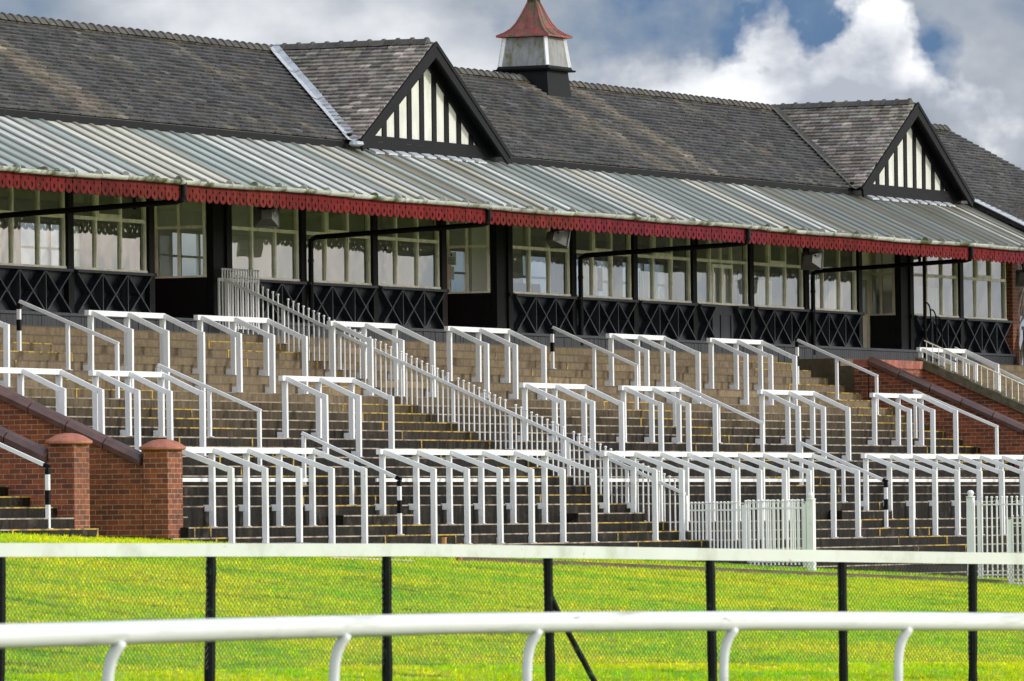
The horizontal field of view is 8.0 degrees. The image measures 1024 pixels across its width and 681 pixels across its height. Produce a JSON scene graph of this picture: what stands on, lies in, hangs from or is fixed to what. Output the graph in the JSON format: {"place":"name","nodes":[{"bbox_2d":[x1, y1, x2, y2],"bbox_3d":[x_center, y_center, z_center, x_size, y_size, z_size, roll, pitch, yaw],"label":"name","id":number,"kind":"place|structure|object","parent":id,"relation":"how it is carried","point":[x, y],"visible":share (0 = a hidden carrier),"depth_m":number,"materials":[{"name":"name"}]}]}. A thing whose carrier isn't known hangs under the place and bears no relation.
{"place":"outdoors","nodes":[
{"label":"outdoors","id":0,"kind":"place"},
{"bbox_2d":[441,537,446,543],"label":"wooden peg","id":1,"kind":"object","parent":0,"point":[444,540],"visible":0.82,"depth_m":127.68,"materials":[{"name":"brown wood"}]},
{"bbox_2d":[0,531,1023,680],"bbox_3d":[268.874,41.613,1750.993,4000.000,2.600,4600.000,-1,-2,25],"label":"ground","id":2,"kind":"structure","parent":0,"point":[120,675],"depth_m":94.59,"materials":[{"name":"plant"}]},
{"bbox_2d":[0,426,47,506],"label":"brick wall","id":3,"kind":"structure","parent":2,"relation":"on","point":[20,476],"depth_m":123.57,"materials":[{"name":"brick"}]},
{"bbox_2d":[0,486,98,537],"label":"stepped terrace","id":4,"kind":"structure","parent":2,"relation":"on","point":[19,514],"depth_m":122.26,"materials":[{"name":"concrete"}]},
{"bbox_2d":[0,442,52,528],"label":"handrail","id":5,"kind":"object","parent":4,"relation":"on","point":[46,466],"visible":1,"depth_m":122.33,"materials":[{"name":"white metal"}]},
{"bbox_2d":[45,433,92,527],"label":"brick pier","id":6,"kind":"structure","parent":2,"relation":"on","point":[68,457],"depth_m":123.25,"materials":[{"name":"brick"}]},
{"bbox_2d":[0,385,143,539],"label":"brick wall","id":7,"kind":"structure","parent":2,"relation":"on","point":[116,488],"depth_m":126.38,"materials":[{"name":"brick"}]},
{"bbox_2d":[139,439,185,538],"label":"brick pier","id":8,"kind":"structure","parent":2,"relation":"on","point":[163,487],"depth_m":125.85,"materials":[{"name":"brick"}]},
{"bbox_2d":[331,557,414,561],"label":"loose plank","id":9,"kind":"object","parent":2,"relation":"on","point":[371,558],"visible":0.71,"depth_m":122.45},
{"bbox_2d":[0,325,1022,579],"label":"stepped terrace","id":10,"kind":"structure","parent":2,"relation":"on","point":[234,425],"depth_m":146.12,"materials":[{"name":"concrete"}]},
{"bbox_2d":[0,321,9,386],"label":"crush barrier","id":11,"kind":"object","parent":10,"relation":"on","point":[6,345],"visible":0.86,"depth_m":132.94,"materials":[{"name":"white metal"}]},
{"bbox_2d":[0,367,104,433],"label":"crush barrier","id":12,"kind":"object","parent":10,"relation":"on","point":[61,397],"visible":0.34,"depth_m":129.67,"materials":[{"name":"white metal"}]},
{"bbox_2d":[16,299,119,397],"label":"handrail","id":13,"kind":"object","parent":10,"relation":"on","point":[67,333],"visible":0.96,"depth_m":136.41,"materials":[{"name":"white metal"}]},
{"bbox_2d":[83,310,205,390],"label":"crush barrier","id":14,"kind":"object","parent":10,"relation":"on","point":[129,342],"visible":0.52,"depth_m":138.65,"materials":[{"name":"white metal"}]},
{"bbox_2d":[88,370,205,455],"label":"crush barrier","id":15,"kind":"object","parent":10,"relation":"on","point":[128,388],"visible":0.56,"depth_m":132.59,"materials":[{"name":"white metal"}]},
{"bbox_2d":[157,363,261,465],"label":"handrail","id":16,"kind":"object","parent":10,"relation":"on","point":[230,397],"visible":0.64,"depth_m":135.11,"materials":[{"name":"white metal"}]},
{"bbox_2d":[192,315,307,393],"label":"crush barrier","id":17,"kind":"object","parent":10,"relation":"on","point":[236,369],"visible":0.93,"depth_m":142.73,"materials":[{"name":"white metal"}]},
{"bbox_2d":[182,447,367,542],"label":"crush barrier","id":18,"kind":"object","parent":10,"relation":"on","point":[246,479],"visible":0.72,"depth_m":129.25,"materials":[{"name":"white metal"}]},
{"bbox_2d":[277,376,394,456],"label":"crush barrier","id":19,"kind":"object","parent":10,"relation":"on","point":[322,417],"visible":0.84,"depth_m":139.36,"materials":[{"name":"white metal"}]},
{"bbox_2d":[301,432,404,534],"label":"handrail","id":20,"kind":"object","parent":10,"relation":"on","point":[352,458],"visible":0.93,"depth_m":133.84,"materials":[{"name":"white metal"}]},
{"bbox_2d":[325,321,435,396],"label":"crush barrier","id":21,"kind":"object","parent":10,"relation":"on","point":[364,326],"visible":0.81,"depth_m":147.81,"materials":[{"name":"white metal"}]},
{"bbox_2d":[223,272,688,530],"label":"stair railing","id":22,"kind":"object","parent":10,"relation":"on","point":[447,383],"visible":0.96,"depth_m":146.58,"materials":[{"name":"white metal"}]},
{"bbox_2d":[217,268,259,329],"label":"spiked gate","id":23,"kind":"structure","parent":22,"relation":"attached to","point":[255,281],"depth_m":149.47,"materials":[{"name":"white metal"}]},
{"bbox_2d":[374,449,598,543],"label":"crush barrier","id":24,"kind":"object","parent":10,"relation":"on","point":[433,479],"visible":0.94,"depth_m":136.81,"materials":[{"name":"white metal"}]},
{"bbox_2d":[443,326,546,399],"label":"crush barrier","id":25,"kind":"object","parent":10,"relation":"on","point":[488,332],"visible":0.93,"depth_m":152.80,"materials":[{"name":"white metal"}]},
{"bbox_2d":[0,0,1023,369],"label":"pavilion","id":26,"kind":"structure","parent":10,"relation":"on","point":[126,154],"depth_m":158.96,"materials":[{"name":"paint"}]},
{"bbox_2d":[0,218,2,262],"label":"rear window","id":27,"kind":"structure","parent":26,"relation":"in","point":[1,220],"depth_m":151.26,"materials":[{"name":"white paint"}]},
{"bbox_2d":[0,177,66,268],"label":"window","id":28,"kind":"structure","parent":26,"relation":"in","point":[61,217],"depth_m":142.30,"materials":[{"name":"beige paint"}]},
{"bbox_2d":[21,219,80,266],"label":"rear window","id":29,"kind":"structure","parent":26,"relation":"in","point":[48,223],"depth_m":153.16,"materials":[{"name":"white paint"}]},
{"bbox_2d":[74,186,147,272],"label":"window","id":30,"kind":"structure","parent":26,"relation":"in","point":[95,216],"depth_m":145.32,"materials":[{"name":"beige paint"}]},
{"bbox_2d":[154,194,206,278],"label":"recess window","id":31,"kind":"structure","parent":26,"relation":"in","point":[156,216],"depth_m":149.21,"materials":[{"name":"beige paint"}]},
{"bbox_2d":[172,229,202,274],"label":"rear window","id":32,"kind":"structure","parent":26,"relation":"in","point":[198,256],"depth_m":159.26,"materials":[{"name":"white paint"}]},
{"bbox_2d":[253,206,278,227],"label":"floodlight","id":33,"kind":"object","parent":26,"relation":"attached to","point":[265,217],"visible":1,"depth_m":142.89,"materials":[{"name":"metal"}]},
{"bbox_2d":[232,195,299,280],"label":"window","id":34,"kind":"structure","parent":26,"relation":"in","point":[295,232],"depth_m":151.45,"materials":[{"name":"beige paint"}]},
{"bbox_2d":[306,205,371,284],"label":"window","id":35,"kind":"structure","parent":26,"relation":"in","point":[324,215],"depth_m":154.51,"materials":[{"name":"beige paint"}]},
{"bbox_2d":[378,206,440,288],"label":"window","id":36,"kind":"structure","parent":26,"relation":"in","point":[394,238],"depth_m":157.59,"materials":[{"name":"beige paint"}]},
{"bbox_2d":[447,252,455,264],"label":"notice","id":37,"kind":"object","parent":26,"relation":"attached to","point":[451,258],"visible":0.99,"depth_m":161.54,"materials":[{"name":"paper"}]},
{"bbox_2d":[450,267,453,279],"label":"notice","id":38,"kind":"object","parent":26,"relation":"attached to","point":[451,273],"visible":1,"depth_m":161.53,"materials":[{"name":"white paint"}]},
{"bbox_2d":[451,248,465,291],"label":"rear window","id":39,"kind":"structure","parent":26,"relation":"in","point":[455,249],"depth_m":171.48,"materials":[{"name":"white paint"}]},
{"bbox_2d":[446,216,489,293],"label":"recess window","id":40,"kind":"structure","parent":26,"relation":"in","point":[466,246],"depth_m":161.41,"materials":[{"name":"beige paint"}]},
{"bbox_2d":[523,253,551,292],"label":"rear window","id":41,"kind":"structure","parent":26,"relation":"in","point":[524,254],"depth_m":174.99,"materials":[{"name":"white paint"}]},
{"bbox_2d":[513,225,570,295],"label":"window","id":42,"kind":"structure","parent":26,"relation":"in","point":[528,248],"depth_m":163.67,"materials":[{"name":"beige paint"}]},
{"bbox_2d":[515,283,525,291],"bbox_3d":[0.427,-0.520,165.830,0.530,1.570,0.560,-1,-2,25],"label":"window pane","id":43,"kind":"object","parent":42,"relation":"attached to","point":[520,287],"visible":0.04,"depth_m":165.91,"materials":[{"name":"glass"}]},
{"bbox_2d":[531,284,540,292],"bbox_3d":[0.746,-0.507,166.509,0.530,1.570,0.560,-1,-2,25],"label":"window pane","id":44,"kind":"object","parent":42,"relation":"attached to","point":[535,288],"visible":0.03,"depth_m":166.65,"materials":[{"name":"glass"}]},
{"bbox_2d":[545,223,570,248],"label":"floodlight","id":45,"kind":"object","parent":26,"relation":"attached to","point":[556,238],"visible":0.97,"depth_m":155.22,"materials":[{"name":"metal"}]},
{"bbox_2d":[576,256,607,295],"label":"rear window","id":46,"kind":"structure","parent":26,"relation":"in","point":[585,259],"depth_m":178.73,"materials":[{"name":"white paint"}]},
{"bbox_2d":[597,267,602,290],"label":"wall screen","id":47,"kind":"object","parent":26,"relation":"attached to","point":[600,278],"depth_m":169.29,"materials":[{"name":"paint"}]},
{"bbox_2d":[576,226,632,299],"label":"window","id":48,"kind":"structure","parent":26,"relation":"in","point":[591,235],"depth_m":166.74,"materials":[{"name":"beige paint"}]},
{"bbox_2d":[622,259,665,299],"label":"rear window","id":49,"kind":"structure","parent":26,"relation":"in","point":[641,263],"depth_m":181.83,"materials":[{"name":"white paint"}]},
{"bbox_2d":[638,226,691,302],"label":"window","id":50,"kind":"structure","parent":26,"relation":"in","point":[652,240],"depth_m":169.78,"materials":[{"name":"beige paint"}]},
{"bbox_2d":[710,305,722,337],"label":"door","id":51,"kind":"structure","parent":26,"relation":"in","point":[716,323],"depth_m":172.16,"materials":[{"name":"black wood"}]},
{"bbox_2d":[697,235,748,305],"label":"window","id":52,"kind":"structure","parent":26,"relation":"in","point":[708,260],"depth_m":172.45,"materials":[{"name":"beige paint"}]},
{"bbox_2d":[723,305,732,338],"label":"door","id":53,"kind":"structure","parent":26,"relation":"in","point":[727,309],"depth_m":172.66,"materials":[{"name":"black wood"}]},
{"bbox_2d":[754,239,803,308],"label":"window","id":54,"kind":"structure","parent":26,"relation":"in","point":[767,248],"depth_m":175.89,"materials":[{"name":"beige paint"}]},
{"bbox_2d":[801,248,822,269],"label":"floodlight","id":55,"kind":"object","parent":26,"relation":"attached to","point":[811,260],"visible":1,"depth_m":167.77,"materials":[{"name":"metal"}]},
{"bbox_2d":[810,246,857,311],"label":"window","id":56,"kind":"structure","parent":26,"relation":"in","point":[821,275],"depth_m":179.01,"materials":[{"name":"beige paint"}]},
{"bbox_2d":[862,276,869,347],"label":"door","id":57,"kind":"structure","parent":26,"relation":"in","point":[866,317],"depth_m":182.72,"materials":[{"name":"beige wood"}]},
{"bbox_2d":[869,248,894,315],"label":"recess window","id":58,"kind":"structure","parent":26,"relation":"in","point":[871,274],"depth_m":182.72,"materials":[{"name":"beige glass"}]},
{"bbox_2d":[914,249,958,317],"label":"window","id":59,"kind":"structure","parent":26,"relation":"in","point":[940,275],"depth_m":185.10,"materials":[{"name":"beige paint"}]},
{"bbox_2d":[963,254,1006,319],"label":"window","id":60,"kind":"structure","parent":26,"relation":"in","point":[975,277],"depth_m":188.15,"materials":[{"name":"beige paint"}]},
{"bbox_2d":[1015,259,1023,286],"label":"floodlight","id":61,"kind":"object","parent":26,"relation":"attached to","point":[1019,280],"visible":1,"depth_m":180.07,"materials":[{"name":"metal"}]},
{"bbox_2d":[517,383,624,458],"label":"crush barrier","id":62,"kind":"object","parent":10,"relation":"on","point":[564,388],"visible":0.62,"depth_m":149.14,"materials":[{"name":"white metal"}]},
{"bbox_2d":[549,325,638,409],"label":"handrail","id":63,"kind":"object","parent":10,"relation":"on","point":[552,350],"visible":0.89,"depth_m":157.54,"materials":[{"name":"white metal"}]},
{"bbox_2d":[604,333,700,402],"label":"crush barrier","id":64,"kind":"object","parent":10,"relation":"on","point":[647,339],"visible":0.77,"depth_m":160.15,"materials":[{"name":"white metal"}]},
{"bbox_2d":[616,385,719,459],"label":"crush barrier","id":65,"kind":"object","parent":10,"relation":"on","point":[651,390],"visible":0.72,"depth_m":153.64,"materials":[{"name":"white metal"}]},
{"bbox_2d":[672,380,764,452],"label":"handrail","id":66,"kind":"object","parent":10,"relation":"on","point":[719,403],"visible":0.62,"depth_m":156.27,"materials":[{"name":"white metal"}]},
{"bbox_2d":[599,451,860,540],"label":"crush barrier","id":67,"kind":"object","parent":10,"relation":"on","point":[709,480],"visible":0.8,"depth_m":146.76,"materials":[{"name":"white metal"}]},
{"bbox_2d":[704,338,797,404],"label":"crush barrier","id":68,"kind":"object","parent":10,"relation":"on","point":[734,349],"visible":0.8,"depth_m":165.03,"materials":[{"name":"white metal"}]},
{"bbox_2d":[755,390,852,460],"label":"crush barrier","id":69,"kind":"object","parent":10,"relation":"on","point":[786,402],"visible":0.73,"depth_m":160.32,"materials":[{"name":"white metal"}]},
{"bbox_2d":[794,338,878,414],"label":"handrail","id":70,"kind":"object","parent":10,"relation":"on","point":[798,341],"visible":0.81,"depth_m":169.31,"materials":[{"name":"white metal"}]},
{"bbox_2d":[798,441,889,527],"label":"handrail","id":71,"kind":"object","parent":10,"relation":"on","point":[885,481],"visible":1,"depth_m":155.01,"materials":[{"name":"white metal"}]},
{"bbox_2d":[868,393,958,460],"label":"crush barrier","id":72,"kind":"object","parent":10,"relation":"on","point":[899,407],"visible":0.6,"depth_m":165.98,"materials":[{"name":"white metal"}]},
{"bbox_2d":[860,454,1023,535],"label":"crush barrier","id":73,"kind":"object","parent":10,"relation":"on","point":[936,465],"visible":0.81,"depth_m":157.46,"materials":[{"name":"white metal"}]},
{"bbox_2d":[913,390,998,468],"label":"handrail","id":74,"kind":"object","parent":10,"relation":"on","point":[967,414],"visible":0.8,"depth_m":167.95,"materials":[{"name":"white metal"}]},
{"bbox_2d":[0,543,1023,680],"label":"mesh fence","id":75,"kind":"object","parent":2,"relation":"on","point":[210,552],"visible":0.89,"depth_m":76.24,"materials":[{"name":"metal"}]},
{"bbox_2d":[0,611,1023,680],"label":"running rail","id":76,"kind":"object","parent":2,"relation":"on","point":[118,636],"visible":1,"depth_m":47.74,"materials":[{"name":"white plastic"}]},
{"bbox_2d":[462,557,1022,583],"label":"edging board","id":77,"kind":"object","parent":2,"relation":"on","point":[694,568],"visible":0.39,"depth_m":137.88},
{"bbox_2d":[806,492,815,570],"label":"gate post","id":78,"kind":"object","parent":2,"relation":"on","point":[811,520],"visible":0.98,"depth_m":143.16,"materials":[{"name":"white paint"}]},
{"bbox_2d":[741,499,806,566],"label":"picket gate","id":79,"kind":"structure","parent":78,"relation":"attached to","point":[744,528],"depth_m":143.53,"materials":[{"name":"white paint"}]},
{"bbox_2d":[853,359,922,399],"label":"brick wall","id":80,"kind":"structure","parent":2,"relation":"on","point":[915,368],"depth_m":171.39,"materials":[{"name":"red brick"}]},
{"bbox_2d":[799,358,1023,401],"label":"stepped terrace","id":81,"kind":"structure","parent":2,"relation":"on","point":[822,368],"depth_m":176.20,"materials":[{"name":"concrete"}]},
{"bbox_2d":[924,302,931,360],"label":"hoop rail","id":82,"kind":"object","parent":81,"relation":"on","point":[930,328],"visible":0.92,"depth_m":183.22,"materials":[{"name":"black metal"}]},
{"bbox_2d":[931,309,937,361],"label":"hoop rail","id":83,"kind":"object","parent":81,"relation":"on","point":[936,330],"visible":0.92,"depth_m":183.55,"materials":[{"name":"black metal"}]},
{"bbox_2d":[936,316,942,347],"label":"hoop rail","id":84,"kind":"object","parent":81,"relation":"on","point":[941,332],"visible":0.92,"depth_m":183.89,"materials":[{"name":"black metal"}]},
{"bbox_2d":[916,347,999,390],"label":"crush barrier","id":85,"kind":"object","parent":81,"relation":"on","point":[964,352],"visible":0.3,"depth_m":176.69,"materials":[{"name":"white metal"}]},
{"bbox_2d":[952,346,1023,390],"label":"handrail","id":86,"kind":"object","parent":81,"relation":"on","point":[1004,372],"visible":0.35,"depth_m":178.86,"materials":[{"name":"white metal"}]},
{"bbox_2d":[1021,326,1023,364],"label":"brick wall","id":87,"kind":"structure","parent":81,"relation":"on","point":[1022,327],"depth_m":189.53,"materials":[{"name":"red brick"}]},
{"bbox_2d":[868,356,1023,468],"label":"brick wall","id":88,"kind":"structure","parent":2,"relation":"on","point":[971,430],"depth_m":170.33,"materials":[{"name":"brick"}]},
{"bbox_2d":[915,357,1023,423],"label":"brick wall","id":89,"kind":"structure","parent":2,"relation":"on","point":[971,389],"depth_m":173.90,"materials":[{"name":"red brick"}]},
{"bbox_2d":[924,340,1023,400],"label":"thin railing","id":90,"kind":"object","parent":89,"relation":"on","point":[969,367],"visible":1,"depth_m":174.06,"materials":[{"name":"metal"}]},
{"bbox_2d":[966,490,975,576],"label":"gate post","id":91,"kind":"object","parent":2,"relation":"on","point":[970,509],"visible":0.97,"depth_m":151.09,"materials":[{"name":"white paint"}]},
{"bbox_2d":[977,496,1023,578],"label":"picket gate","id":92,"kind":"structure","parent":2,"relation":"on","point":[980,524],"depth_m":150.94,"materials":[{"name":"white paint"}]},
{"bbox_2d":[1008,515,1023,585],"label":"picket fence","id":93,"kind":"object","parent":2,"relation":"on","point":[1010,537],"visible":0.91,"depth_m":150.35,"materials":[{"name":"white paint"}]},
{"bbox_2d":[1018,166,1023,342],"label":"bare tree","id":94,"kind":"object","parent":2,"relation":"on","point":[1021,293],"visible":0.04,"depth_m":204.04,"materials":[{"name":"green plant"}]},
{"bbox_2d":[0,0,1023,364],"label":"sky","id":95,"kind":"structure","parent":0,"point":[962,61],"materials":[{"name":"blue"}]},
{"bbox_2d":[283,542,793,566],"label":"path","id":96,"kind":"structure","parent":0,"point":[724,563],"depth_m":142.73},
{"bbox_2d":[690,501,740,548],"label":"picket fence","id":97,"kind":"object","parent":96,"relation":"on","point":[717,509],"visible":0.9,"depth_m":144.05,"materials":[{"name":"white paint"}]}
]}

